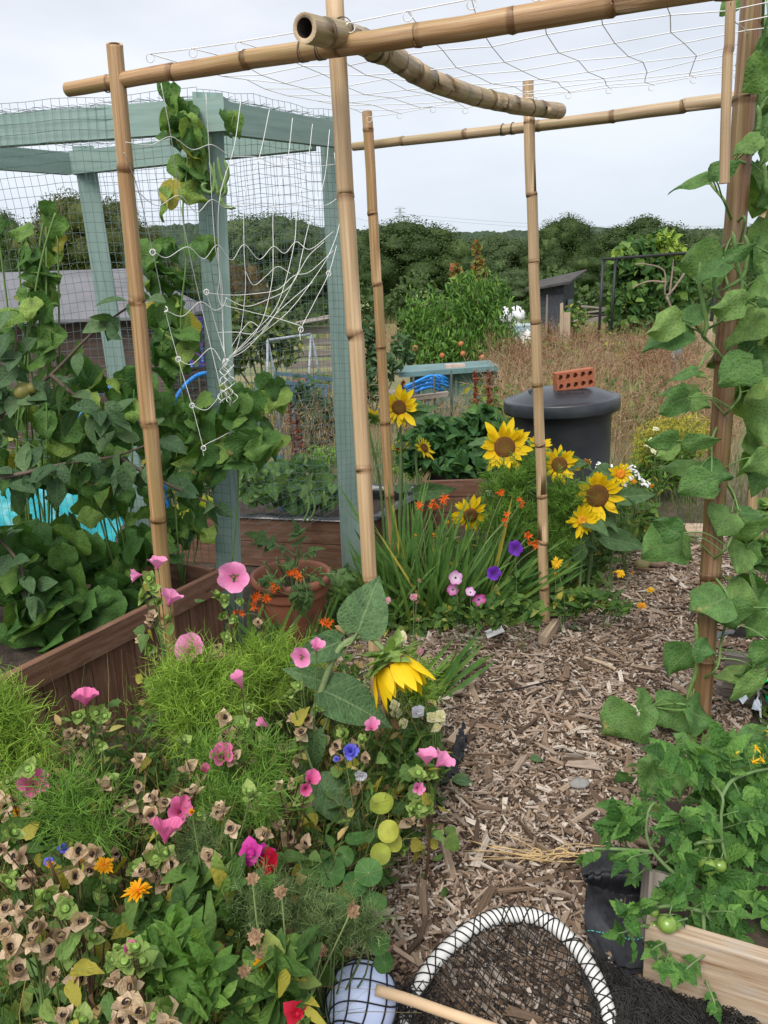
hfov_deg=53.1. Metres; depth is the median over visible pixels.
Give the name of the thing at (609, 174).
sky
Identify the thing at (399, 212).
electricity pylon
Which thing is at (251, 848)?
snapdragon plant
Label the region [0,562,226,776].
raised planter
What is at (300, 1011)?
snapdragon plant
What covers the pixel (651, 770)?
bean plant
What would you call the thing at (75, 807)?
cosmos plant
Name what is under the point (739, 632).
plastic sheet
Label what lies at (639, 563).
stone
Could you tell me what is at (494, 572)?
petunia plant
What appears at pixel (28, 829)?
mallow plant
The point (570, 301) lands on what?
window
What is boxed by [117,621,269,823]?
cosmos plant
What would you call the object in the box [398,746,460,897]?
mallow plant
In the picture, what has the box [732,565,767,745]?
plot weeds
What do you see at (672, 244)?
vine
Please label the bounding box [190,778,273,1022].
mallow plant
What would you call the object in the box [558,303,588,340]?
nettle clump
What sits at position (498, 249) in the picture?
ash tree
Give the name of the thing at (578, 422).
water butt
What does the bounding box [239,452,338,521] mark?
bean plant
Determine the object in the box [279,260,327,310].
oak tree
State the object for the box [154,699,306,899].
cosmos plant
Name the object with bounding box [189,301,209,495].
windsock
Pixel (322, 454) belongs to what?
carrot plant
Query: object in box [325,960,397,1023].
ball
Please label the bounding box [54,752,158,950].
mallow plant
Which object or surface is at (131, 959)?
mallow plant
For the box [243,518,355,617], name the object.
tomato plant
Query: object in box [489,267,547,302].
oak tree
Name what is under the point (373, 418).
sunflower
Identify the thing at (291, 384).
bench frame
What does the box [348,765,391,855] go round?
cornflower plant
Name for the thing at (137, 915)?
calendula plant
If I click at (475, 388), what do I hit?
dock plant
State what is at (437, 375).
water pipe
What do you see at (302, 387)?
apple tree
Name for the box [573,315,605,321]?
old board
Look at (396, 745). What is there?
snapdragon plant
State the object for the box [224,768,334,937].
mallow plant
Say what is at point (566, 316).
wooden post
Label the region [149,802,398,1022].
cosmos plant
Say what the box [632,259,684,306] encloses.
bare branch
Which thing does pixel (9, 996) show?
bed foliage
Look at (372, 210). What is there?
bamboo pole
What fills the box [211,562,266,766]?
mallow plant
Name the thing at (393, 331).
dry grass
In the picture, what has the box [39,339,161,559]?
bean plant
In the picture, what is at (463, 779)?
fallen leaf
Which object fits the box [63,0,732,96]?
bamboo pole
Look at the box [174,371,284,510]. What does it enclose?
pipe hoop
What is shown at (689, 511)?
grass
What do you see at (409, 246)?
oak tree
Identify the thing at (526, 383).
dry grass
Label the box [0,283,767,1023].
ground
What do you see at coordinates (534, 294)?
bamboo pole
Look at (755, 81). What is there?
bean plant
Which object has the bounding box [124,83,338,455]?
cord net
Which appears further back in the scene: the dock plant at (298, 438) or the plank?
the dock plant at (298, 438)
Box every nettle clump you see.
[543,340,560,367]
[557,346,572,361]
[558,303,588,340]
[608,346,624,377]
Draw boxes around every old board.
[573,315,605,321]
[581,305,605,308]
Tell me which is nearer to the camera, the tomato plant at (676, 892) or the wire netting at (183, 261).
the tomato plant at (676, 892)
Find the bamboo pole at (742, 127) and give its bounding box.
[692,0,761,739]
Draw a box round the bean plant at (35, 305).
[0,213,82,524]
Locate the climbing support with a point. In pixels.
(615, 259)
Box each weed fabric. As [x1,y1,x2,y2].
[439,721,469,786]
[581,845,645,973]
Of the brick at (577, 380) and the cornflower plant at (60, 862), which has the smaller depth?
the cornflower plant at (60, 862)
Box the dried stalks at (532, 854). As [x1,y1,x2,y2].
[462,829,604,864]
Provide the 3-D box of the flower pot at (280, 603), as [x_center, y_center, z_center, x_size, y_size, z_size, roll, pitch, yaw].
[-0.428,0.444,3.610,0.381,0.343,0.381,-2,16,0]
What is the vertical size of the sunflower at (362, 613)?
0.831 m
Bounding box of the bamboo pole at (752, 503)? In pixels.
[745,211,766,573]
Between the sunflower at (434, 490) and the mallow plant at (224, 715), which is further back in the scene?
the sunflower at (434, 490)
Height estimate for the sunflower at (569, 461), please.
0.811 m
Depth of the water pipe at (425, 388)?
9.07 m
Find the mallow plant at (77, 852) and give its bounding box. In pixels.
[0,822,127,1016]
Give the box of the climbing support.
[597,251,718,338]
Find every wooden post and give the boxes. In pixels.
[560,303,562,341]
[563,312,569,348]
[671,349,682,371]
[704,321,712,372]
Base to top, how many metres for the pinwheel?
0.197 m
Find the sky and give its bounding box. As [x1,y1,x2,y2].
[0,0,767,232]
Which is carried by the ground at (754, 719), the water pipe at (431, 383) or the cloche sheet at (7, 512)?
the cloche sheet at (7, 512)
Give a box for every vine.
[602,228,698,343]
[611,226,686,275]
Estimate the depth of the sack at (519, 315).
21.59 m
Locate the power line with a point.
(512, 222)
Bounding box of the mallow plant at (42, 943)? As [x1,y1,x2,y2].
[0,898,87,1023]
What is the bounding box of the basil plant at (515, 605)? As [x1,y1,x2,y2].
[483,593,544,649]
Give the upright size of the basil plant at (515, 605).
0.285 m
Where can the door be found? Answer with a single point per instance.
(554, 301)
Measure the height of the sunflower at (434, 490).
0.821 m
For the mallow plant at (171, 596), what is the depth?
2.31 m
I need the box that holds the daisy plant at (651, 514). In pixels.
[594,484,661,541]
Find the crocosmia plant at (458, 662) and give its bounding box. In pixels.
[424,624,495,701]
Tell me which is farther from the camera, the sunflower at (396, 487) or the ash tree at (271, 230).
the ash tree at (271, 230)
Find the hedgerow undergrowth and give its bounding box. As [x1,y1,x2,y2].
[248,262,754,325]
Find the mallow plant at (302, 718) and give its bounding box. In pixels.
[251,637,338,843]
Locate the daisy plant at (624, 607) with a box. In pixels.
[591,570,654,630]
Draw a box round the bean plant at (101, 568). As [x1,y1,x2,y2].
[49,512,185,613]
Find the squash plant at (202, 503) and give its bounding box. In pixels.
[173,495,212,563]
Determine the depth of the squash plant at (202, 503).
3.83 m
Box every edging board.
[446,725,469,751]
[538,619,559,645]
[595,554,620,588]
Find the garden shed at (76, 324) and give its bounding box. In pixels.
[0,268,206,452]
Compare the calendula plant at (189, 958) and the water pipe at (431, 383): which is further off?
the water pipe at (431, 383)
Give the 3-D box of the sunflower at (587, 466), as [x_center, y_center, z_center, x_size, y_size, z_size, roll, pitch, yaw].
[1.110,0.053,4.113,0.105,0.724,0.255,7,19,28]
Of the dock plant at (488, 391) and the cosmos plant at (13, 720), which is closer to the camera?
the cosmos plant at (13, 720)
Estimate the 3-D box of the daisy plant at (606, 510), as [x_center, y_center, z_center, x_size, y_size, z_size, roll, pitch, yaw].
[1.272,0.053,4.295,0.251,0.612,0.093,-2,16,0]
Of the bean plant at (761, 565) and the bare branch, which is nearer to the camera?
the bean plant at (761, 565)
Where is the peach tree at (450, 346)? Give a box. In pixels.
[395,261,529,364]
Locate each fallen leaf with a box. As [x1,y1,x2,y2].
[452,772,473,785]
[530,754,542,761]
[572,624,584,629]
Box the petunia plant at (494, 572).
[484,566,500,628]
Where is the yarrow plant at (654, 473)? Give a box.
[644,427,665,513]
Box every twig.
[497,679,555,692]
[584,656,616,670]
[646,606,688,609]
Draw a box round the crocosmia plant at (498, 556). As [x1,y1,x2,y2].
[360,488,587,628]
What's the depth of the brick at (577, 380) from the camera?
4.57 m
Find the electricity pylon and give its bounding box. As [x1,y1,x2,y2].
[395,207,404,221]
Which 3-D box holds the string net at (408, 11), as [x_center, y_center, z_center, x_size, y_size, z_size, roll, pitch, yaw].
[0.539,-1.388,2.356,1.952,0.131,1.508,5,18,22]
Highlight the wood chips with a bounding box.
[304,536,766,1023]
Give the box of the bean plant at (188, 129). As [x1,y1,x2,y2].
[140,81,243,532]
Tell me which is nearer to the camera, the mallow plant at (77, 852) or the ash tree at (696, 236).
the mallow plant at (77, 852)
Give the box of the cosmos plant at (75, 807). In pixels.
[0,732,153,947]
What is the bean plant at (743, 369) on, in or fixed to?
attached to the bamboo pole at (742, 127)
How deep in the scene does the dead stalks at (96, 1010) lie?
2.07 m
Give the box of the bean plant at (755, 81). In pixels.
[667,0,767,288]
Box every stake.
[412,376,414,427]
[433,376,435,413]
[450,370,452,416]
[638,867,668,941]
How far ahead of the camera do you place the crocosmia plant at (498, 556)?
3.72 m
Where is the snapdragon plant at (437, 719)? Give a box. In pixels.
[385,710,452,810]
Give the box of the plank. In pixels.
[683,523,762,537]
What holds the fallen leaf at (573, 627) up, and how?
on the wood chips
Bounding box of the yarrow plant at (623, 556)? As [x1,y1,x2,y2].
[595,462,650,577]
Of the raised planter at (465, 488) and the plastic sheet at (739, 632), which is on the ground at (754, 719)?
the raised planter at (465, 488)
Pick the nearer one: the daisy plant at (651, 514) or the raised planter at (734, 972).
the raised planter at (734, 972)
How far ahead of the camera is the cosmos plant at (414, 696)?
2.55 m
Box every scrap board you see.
[377,389,395,395]
[410,391,449,399]
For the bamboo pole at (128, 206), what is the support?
on the ground at (754, 719)
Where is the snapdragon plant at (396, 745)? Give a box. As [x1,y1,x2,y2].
[366,630,422,800]
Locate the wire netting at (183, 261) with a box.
[0,87,357,567]
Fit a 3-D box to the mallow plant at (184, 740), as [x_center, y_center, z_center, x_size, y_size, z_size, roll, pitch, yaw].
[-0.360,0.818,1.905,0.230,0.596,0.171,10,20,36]
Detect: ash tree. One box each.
[227,208,325,304]
[468,233,527,272]
[682,226,722,250]
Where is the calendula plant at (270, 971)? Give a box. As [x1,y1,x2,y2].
[219,923,322,1023]
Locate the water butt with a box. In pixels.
[504,384,620,552]
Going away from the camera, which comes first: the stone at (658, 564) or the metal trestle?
the stone at (658, 564)
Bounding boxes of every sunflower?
[282,576,435,830]
[368,408,394,550]
[377,383,439,567]
[391,437,455,511]
[391,441,411,534]
[450,494,494,579]
[466,417,533,506]
[526,437,551,554]
[546,445,587,569]
[561,471,656,586]
[565,505,608,586]
[581,458,593,578]
[588,463,635,579]
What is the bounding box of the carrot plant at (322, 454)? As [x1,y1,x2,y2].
[306,444,431,483]
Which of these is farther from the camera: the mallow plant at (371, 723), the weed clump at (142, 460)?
the weed clump at (142, 460)
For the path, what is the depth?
2.34 m
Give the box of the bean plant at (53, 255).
[0,199,69,523]
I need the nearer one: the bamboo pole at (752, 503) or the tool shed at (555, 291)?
the bamboo pole at (752, 503)
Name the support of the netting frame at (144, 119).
on the ground at (754, 719)
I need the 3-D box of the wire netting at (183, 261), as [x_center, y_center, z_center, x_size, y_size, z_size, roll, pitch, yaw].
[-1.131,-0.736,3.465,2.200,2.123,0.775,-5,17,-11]
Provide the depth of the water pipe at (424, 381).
8.94 m
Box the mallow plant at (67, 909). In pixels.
[22,884,152,1023]
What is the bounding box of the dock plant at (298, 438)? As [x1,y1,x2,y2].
[294,415,308,455]
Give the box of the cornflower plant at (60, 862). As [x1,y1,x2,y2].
[43,833,74,926]
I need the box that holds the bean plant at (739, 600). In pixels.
[600,483,767,756]
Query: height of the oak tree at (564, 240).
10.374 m
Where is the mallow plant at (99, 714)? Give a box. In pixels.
[63,687,139,857]
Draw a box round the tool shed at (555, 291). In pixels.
[525,269,586,338]
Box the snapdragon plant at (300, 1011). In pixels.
[283,990,325,1023]
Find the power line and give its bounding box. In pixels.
[357,213,693,230]
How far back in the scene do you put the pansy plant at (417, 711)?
2.37 m
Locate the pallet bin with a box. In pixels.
[284,315,331,378]
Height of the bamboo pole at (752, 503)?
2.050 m
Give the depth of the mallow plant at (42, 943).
1.31 m
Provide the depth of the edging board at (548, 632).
3.55 m
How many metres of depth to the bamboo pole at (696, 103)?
3.22 m
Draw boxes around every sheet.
[0,488,123,541]
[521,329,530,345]
[717,627,760,638]
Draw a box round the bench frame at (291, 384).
[254,371,332,467]
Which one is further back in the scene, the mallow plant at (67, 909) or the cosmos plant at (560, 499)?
the cosmos plant at (560, 499)
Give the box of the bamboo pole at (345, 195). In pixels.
[325,0,385,739]
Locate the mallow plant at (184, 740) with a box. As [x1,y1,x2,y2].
[175,734,278,854]
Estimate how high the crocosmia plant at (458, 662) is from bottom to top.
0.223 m
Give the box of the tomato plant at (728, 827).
[641,716,767,944]
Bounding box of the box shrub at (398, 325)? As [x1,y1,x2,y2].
[395,308,422,364]
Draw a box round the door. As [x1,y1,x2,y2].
[547,295,562,337]
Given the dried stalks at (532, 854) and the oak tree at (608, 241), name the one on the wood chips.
the dried stalks at (532, 854)
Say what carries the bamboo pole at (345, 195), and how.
on the ground at (754, 719)
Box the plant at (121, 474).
[0,292,233,622]
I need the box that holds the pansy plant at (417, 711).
[412,705,430,744]
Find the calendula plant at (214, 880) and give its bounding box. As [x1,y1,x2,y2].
[160,809,276,1010]
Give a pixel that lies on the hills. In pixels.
(176, 229)
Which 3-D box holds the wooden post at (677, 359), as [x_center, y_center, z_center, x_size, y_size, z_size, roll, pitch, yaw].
[3.964,-1.899,10.421,0.176,0.762,0.050,-2,16,0]
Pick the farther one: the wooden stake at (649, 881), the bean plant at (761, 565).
the bean plant at (761, 565)
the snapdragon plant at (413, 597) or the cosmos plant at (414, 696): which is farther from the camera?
the snapdragon plant at (413, 597)
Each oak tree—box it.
[0,207,23,271]
[3,186,155,274]
[141,218,181,292]
[176,262,202,303]
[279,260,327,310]
[316,239,400,304]
[356,214,485,297]
[424,251,500,302]
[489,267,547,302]
[520,211,602,276]
[551,253,610,301]
[590,213,690,258]
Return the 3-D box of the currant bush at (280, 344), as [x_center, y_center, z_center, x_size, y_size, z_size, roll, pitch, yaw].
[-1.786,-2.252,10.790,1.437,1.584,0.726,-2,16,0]
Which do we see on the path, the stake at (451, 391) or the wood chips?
the wood chips
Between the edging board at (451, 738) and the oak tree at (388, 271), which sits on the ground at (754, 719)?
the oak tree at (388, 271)
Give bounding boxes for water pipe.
[402,374,440,388]
[406,378,444,389]
[407,382,448,391]
[412,374,444,395]
[415,386,440,392]
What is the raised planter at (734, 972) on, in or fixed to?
on the ground at (754, 719)
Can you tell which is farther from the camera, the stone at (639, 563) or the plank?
the plank
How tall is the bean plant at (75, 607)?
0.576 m
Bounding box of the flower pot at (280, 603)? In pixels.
[249,559,329,648]
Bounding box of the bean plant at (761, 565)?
[735,497,767,580]
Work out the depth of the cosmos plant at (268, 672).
2.38 m
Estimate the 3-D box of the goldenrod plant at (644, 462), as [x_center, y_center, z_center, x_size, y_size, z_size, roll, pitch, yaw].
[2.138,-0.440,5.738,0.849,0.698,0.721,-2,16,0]
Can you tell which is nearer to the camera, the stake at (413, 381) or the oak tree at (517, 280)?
the stake at (413, 381)
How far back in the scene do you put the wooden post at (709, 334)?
11.74 m
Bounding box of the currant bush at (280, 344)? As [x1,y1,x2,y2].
[231,294,306,383]
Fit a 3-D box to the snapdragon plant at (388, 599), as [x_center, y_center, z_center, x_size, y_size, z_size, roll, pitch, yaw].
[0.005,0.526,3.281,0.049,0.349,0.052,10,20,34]
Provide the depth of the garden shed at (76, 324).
8.11 m
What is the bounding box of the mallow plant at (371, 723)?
[318,713,387,855]
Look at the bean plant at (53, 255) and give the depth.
2.79 m
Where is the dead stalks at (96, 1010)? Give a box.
[0,603,485,1023]
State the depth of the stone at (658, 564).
4.35 m
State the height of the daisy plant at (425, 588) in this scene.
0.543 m
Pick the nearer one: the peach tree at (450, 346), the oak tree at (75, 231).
the peach tree at (450, 346)
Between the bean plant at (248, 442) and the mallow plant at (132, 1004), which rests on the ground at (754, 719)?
the mallow plant at (132, 1004)
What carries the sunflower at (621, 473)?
on the wood chips
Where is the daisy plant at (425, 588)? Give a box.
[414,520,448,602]
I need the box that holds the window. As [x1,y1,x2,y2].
[567,299,572,313]
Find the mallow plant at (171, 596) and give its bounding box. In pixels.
[130,555,204,780]
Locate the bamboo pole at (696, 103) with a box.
[351,91,733,150]
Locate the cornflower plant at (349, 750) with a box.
[331,743,365,870]
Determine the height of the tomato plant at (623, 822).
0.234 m
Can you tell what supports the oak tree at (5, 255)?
on the ground at (754, 719)
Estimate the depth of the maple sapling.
18.07 m
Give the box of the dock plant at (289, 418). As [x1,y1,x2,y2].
[286,402,298,455]
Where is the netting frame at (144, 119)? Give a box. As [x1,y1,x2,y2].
[0,92,361,645]
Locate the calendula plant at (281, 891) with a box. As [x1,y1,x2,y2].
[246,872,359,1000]
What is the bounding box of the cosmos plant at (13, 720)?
[0,655,75,891]
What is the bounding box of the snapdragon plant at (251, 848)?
[216,836,286,954]
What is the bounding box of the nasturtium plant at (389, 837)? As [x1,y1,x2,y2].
[292,792,401,973]
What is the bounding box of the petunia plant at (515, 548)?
[506,540,522,627]
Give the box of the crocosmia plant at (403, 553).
[304,473,495,632]
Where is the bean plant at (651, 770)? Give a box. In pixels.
[614,727,764,811]
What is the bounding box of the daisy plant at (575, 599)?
[547,556,611,632]
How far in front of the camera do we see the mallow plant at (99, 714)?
2.00 m
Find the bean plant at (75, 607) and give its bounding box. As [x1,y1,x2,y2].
[0,518,127,653]
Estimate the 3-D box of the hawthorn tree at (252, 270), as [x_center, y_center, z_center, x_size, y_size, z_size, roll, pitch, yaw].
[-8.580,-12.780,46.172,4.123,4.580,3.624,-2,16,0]
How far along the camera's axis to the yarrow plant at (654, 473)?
5.36 m
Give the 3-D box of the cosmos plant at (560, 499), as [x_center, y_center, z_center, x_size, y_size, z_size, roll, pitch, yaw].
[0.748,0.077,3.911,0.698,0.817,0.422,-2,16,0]
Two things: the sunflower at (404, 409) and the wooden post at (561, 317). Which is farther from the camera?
the wooden post at (561, 317)
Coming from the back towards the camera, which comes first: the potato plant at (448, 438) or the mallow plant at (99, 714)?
the potato plant at (448, 438)
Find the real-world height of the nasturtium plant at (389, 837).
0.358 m
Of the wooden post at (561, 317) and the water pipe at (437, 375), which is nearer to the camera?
the water pipe at (437, 375)
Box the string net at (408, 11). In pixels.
[146,0,767,122]
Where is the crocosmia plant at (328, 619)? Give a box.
[222,567,355,662]
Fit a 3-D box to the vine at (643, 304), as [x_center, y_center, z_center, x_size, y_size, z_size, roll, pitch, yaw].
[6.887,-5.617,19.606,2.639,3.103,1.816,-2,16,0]
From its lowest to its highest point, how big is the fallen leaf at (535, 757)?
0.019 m
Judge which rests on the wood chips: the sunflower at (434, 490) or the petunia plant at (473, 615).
the petunia plant at (473, 615)
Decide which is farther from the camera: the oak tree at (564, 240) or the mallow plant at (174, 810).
the oak tree at (564, 240)
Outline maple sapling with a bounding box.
[449,239,487,313]
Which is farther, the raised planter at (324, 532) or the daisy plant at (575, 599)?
the raised planter at (324, 532)
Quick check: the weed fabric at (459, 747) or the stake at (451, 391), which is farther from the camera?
the stake at (451, 391)
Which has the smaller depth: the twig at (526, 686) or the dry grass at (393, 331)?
the twig at (526, 686)
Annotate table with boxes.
[397,360,499,416]
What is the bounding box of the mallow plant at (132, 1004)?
[53,990,188,1023]
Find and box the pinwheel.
[733,666,767,721]
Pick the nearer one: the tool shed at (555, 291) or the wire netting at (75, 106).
the wire netting at (75, 106)
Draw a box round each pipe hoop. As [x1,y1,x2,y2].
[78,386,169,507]
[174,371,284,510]
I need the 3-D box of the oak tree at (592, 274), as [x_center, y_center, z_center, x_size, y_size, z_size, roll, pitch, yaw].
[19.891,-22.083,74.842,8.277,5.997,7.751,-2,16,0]
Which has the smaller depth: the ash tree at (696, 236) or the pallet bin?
the pallet bin
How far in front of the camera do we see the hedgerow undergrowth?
61.91 m
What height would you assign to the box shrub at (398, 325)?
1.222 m
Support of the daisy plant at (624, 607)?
on the wood chips
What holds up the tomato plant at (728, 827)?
in the raised planter at (734, 972)
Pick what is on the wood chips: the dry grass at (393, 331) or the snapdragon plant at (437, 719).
the snapdragon plant at (437, 719)
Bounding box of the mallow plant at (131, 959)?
[100,934,174,1023]
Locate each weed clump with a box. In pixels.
[0,412,212,512]
[247,370,333,434]
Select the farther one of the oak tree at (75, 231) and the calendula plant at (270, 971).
the oak tree at (75, 231)
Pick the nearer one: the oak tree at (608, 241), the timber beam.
the timber beam
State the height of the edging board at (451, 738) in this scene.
0.069 m
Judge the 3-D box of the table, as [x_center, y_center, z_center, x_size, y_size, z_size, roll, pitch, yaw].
[0.814,-1.573,9.862,1.263,0.634,0.800,-2,16,0]
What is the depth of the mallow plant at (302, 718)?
2.05 m
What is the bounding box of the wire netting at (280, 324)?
[98,149,335,497]
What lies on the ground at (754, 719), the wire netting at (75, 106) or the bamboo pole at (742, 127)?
the bamboo pole at (742, 127)
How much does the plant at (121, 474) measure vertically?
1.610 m
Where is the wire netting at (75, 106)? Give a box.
[0,96,326,148]
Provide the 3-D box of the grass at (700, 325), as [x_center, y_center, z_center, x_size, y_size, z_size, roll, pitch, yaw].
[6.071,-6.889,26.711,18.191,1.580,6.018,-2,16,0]
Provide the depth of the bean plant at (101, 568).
3.08 m
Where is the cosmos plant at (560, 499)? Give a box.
[466,447,595,584]
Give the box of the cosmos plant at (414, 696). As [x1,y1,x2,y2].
[365,640,455,728]
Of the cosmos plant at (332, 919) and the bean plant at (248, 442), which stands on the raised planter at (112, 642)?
the bean plant at (248, 442)
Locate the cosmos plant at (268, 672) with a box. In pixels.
[217,614,336,765]
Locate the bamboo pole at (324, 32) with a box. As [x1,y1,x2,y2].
[293,12,565,118]
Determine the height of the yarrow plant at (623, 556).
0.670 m
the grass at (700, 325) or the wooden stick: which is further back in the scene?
the grass at (700, 325)
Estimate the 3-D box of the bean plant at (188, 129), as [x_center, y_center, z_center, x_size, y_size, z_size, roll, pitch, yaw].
[-0.725,-0.749,3.069,0.487,1.769,0.255,4,17,20]
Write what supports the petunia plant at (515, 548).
on the wood chips
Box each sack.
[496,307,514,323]
[512,305,524,322]
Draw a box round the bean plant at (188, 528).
[133,339,216,586]
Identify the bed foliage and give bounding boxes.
[0,604,488,1023]
[284,483,651,640]
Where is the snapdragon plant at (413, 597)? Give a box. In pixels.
[409,579,423,661]
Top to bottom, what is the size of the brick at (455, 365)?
0.100 m
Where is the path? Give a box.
[325,544,751,1023]
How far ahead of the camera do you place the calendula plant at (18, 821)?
1.76 m
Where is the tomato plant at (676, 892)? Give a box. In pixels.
[602,869,754,1022]
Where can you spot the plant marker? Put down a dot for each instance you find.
(489, 633)
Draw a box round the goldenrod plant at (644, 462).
[619,412,710,504]
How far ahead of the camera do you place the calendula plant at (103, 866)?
1.55 m
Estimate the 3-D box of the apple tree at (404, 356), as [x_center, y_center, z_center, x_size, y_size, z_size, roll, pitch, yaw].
[0.073,-1.883,9.845,0.635,1.302,2.447,3,17,17]
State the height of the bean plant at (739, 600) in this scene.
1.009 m
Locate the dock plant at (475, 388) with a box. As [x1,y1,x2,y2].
[472,370,479,404]
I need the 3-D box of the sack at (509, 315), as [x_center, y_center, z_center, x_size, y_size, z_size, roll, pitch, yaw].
[3.476,-5.561,21.778,0.524,0.532,0.464,9,20,33]
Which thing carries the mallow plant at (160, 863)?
on the ground at (754, 719)
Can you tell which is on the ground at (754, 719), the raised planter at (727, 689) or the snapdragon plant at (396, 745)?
the raised planter at (727, 689)
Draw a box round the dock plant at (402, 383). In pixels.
[400,380,410,427]
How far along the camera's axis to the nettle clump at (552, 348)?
12.75 m
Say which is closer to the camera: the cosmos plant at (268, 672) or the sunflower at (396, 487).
the cosmos plant at (268, 672)
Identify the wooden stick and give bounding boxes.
[375,984,497,1023]
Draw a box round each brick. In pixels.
[445,363,464,367]
[552,367,594,391]
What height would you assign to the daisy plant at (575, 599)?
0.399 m
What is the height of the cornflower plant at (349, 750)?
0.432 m
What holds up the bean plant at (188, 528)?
on the raised planter at (112, 642)
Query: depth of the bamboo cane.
1.84 m
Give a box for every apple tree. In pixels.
[285,372,334,466]
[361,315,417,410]
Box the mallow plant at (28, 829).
[0,756,71,961]
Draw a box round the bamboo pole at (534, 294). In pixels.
[523,80,549,622]
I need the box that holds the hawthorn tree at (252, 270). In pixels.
[229,261,274,317]
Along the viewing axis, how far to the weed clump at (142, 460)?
5.50 m
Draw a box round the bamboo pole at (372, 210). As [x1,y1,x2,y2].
[362,110,397,587]
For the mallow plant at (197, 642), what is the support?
on the ground at (754, 719)
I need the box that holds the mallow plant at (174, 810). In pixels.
[144,783,221,925]
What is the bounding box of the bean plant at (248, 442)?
[171,366,292,561]
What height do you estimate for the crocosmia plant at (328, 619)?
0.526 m
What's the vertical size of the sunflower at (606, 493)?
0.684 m
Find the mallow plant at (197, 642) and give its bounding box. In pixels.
[135,632,234,774]
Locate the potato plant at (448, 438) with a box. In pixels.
[393,403,508,479]
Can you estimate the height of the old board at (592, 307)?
0.158 m
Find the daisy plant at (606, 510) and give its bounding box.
[599,478,636,562]
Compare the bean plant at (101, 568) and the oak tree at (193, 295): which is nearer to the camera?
the bean plant at (101, 568)
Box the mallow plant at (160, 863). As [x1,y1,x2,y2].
[115,806,224,981]
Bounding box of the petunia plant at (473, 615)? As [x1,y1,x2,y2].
[431,570,493,645]
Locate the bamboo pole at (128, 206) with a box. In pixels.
[106,42,182,752]
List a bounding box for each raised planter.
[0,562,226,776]
[179,483,429,569]
[422,464,515,527]
[642,800,767,1023]
[721,651,767,711]
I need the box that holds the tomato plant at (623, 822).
[576,774,701,887]
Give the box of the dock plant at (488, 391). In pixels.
[484,370,493,405]
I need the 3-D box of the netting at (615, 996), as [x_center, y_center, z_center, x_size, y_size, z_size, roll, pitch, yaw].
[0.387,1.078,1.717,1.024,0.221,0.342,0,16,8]
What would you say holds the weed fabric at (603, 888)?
on the wood chips
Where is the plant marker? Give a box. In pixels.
[484,625,504,637]
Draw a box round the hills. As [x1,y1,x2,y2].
[148,223,723,266]
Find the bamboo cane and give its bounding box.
[719,0,735,183]
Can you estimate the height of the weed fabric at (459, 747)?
0.056 m
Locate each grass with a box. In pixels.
[245,316,701,482]
[310,298,717,342]
[325,404,767,580]
[441,314,745,471]
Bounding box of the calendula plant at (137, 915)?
[100,875,202,1000]
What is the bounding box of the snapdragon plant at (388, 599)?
[384,597,390,644]
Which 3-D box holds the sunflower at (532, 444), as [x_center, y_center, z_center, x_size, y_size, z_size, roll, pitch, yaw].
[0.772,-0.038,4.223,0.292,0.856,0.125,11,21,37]
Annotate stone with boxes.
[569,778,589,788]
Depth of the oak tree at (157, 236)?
52.59 m
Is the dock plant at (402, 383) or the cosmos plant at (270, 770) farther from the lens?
the dock plant at (402, 383)
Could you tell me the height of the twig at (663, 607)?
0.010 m
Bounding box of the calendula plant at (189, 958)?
[138,900,239,1023]
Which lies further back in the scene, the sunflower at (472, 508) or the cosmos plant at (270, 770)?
the sunflower at (472, 508)
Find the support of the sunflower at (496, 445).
on the ground at (754, 719)
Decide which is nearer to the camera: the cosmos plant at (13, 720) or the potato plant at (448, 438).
the cosmos plant at (13, 720)
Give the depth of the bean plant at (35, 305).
2.88 m
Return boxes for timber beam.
[715,681,722,695]
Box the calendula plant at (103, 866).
[45,845,122,997]
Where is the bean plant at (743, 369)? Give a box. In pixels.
[640,231,767,498]
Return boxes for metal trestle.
[266,333,320,381]
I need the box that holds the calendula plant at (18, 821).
[0,798,58,918]
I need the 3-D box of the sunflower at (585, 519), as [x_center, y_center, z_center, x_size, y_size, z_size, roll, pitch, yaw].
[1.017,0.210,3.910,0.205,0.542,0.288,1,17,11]
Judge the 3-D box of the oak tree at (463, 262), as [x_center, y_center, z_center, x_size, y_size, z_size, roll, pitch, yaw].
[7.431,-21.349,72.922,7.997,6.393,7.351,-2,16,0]
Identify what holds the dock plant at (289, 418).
on the ground at (754, 719)
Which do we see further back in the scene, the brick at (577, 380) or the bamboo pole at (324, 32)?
the brick at (577, 380)
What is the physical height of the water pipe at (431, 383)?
0.118 m
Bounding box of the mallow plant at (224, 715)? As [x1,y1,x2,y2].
[215,669,288,846]
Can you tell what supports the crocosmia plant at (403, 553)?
on the ground at (754, 719)

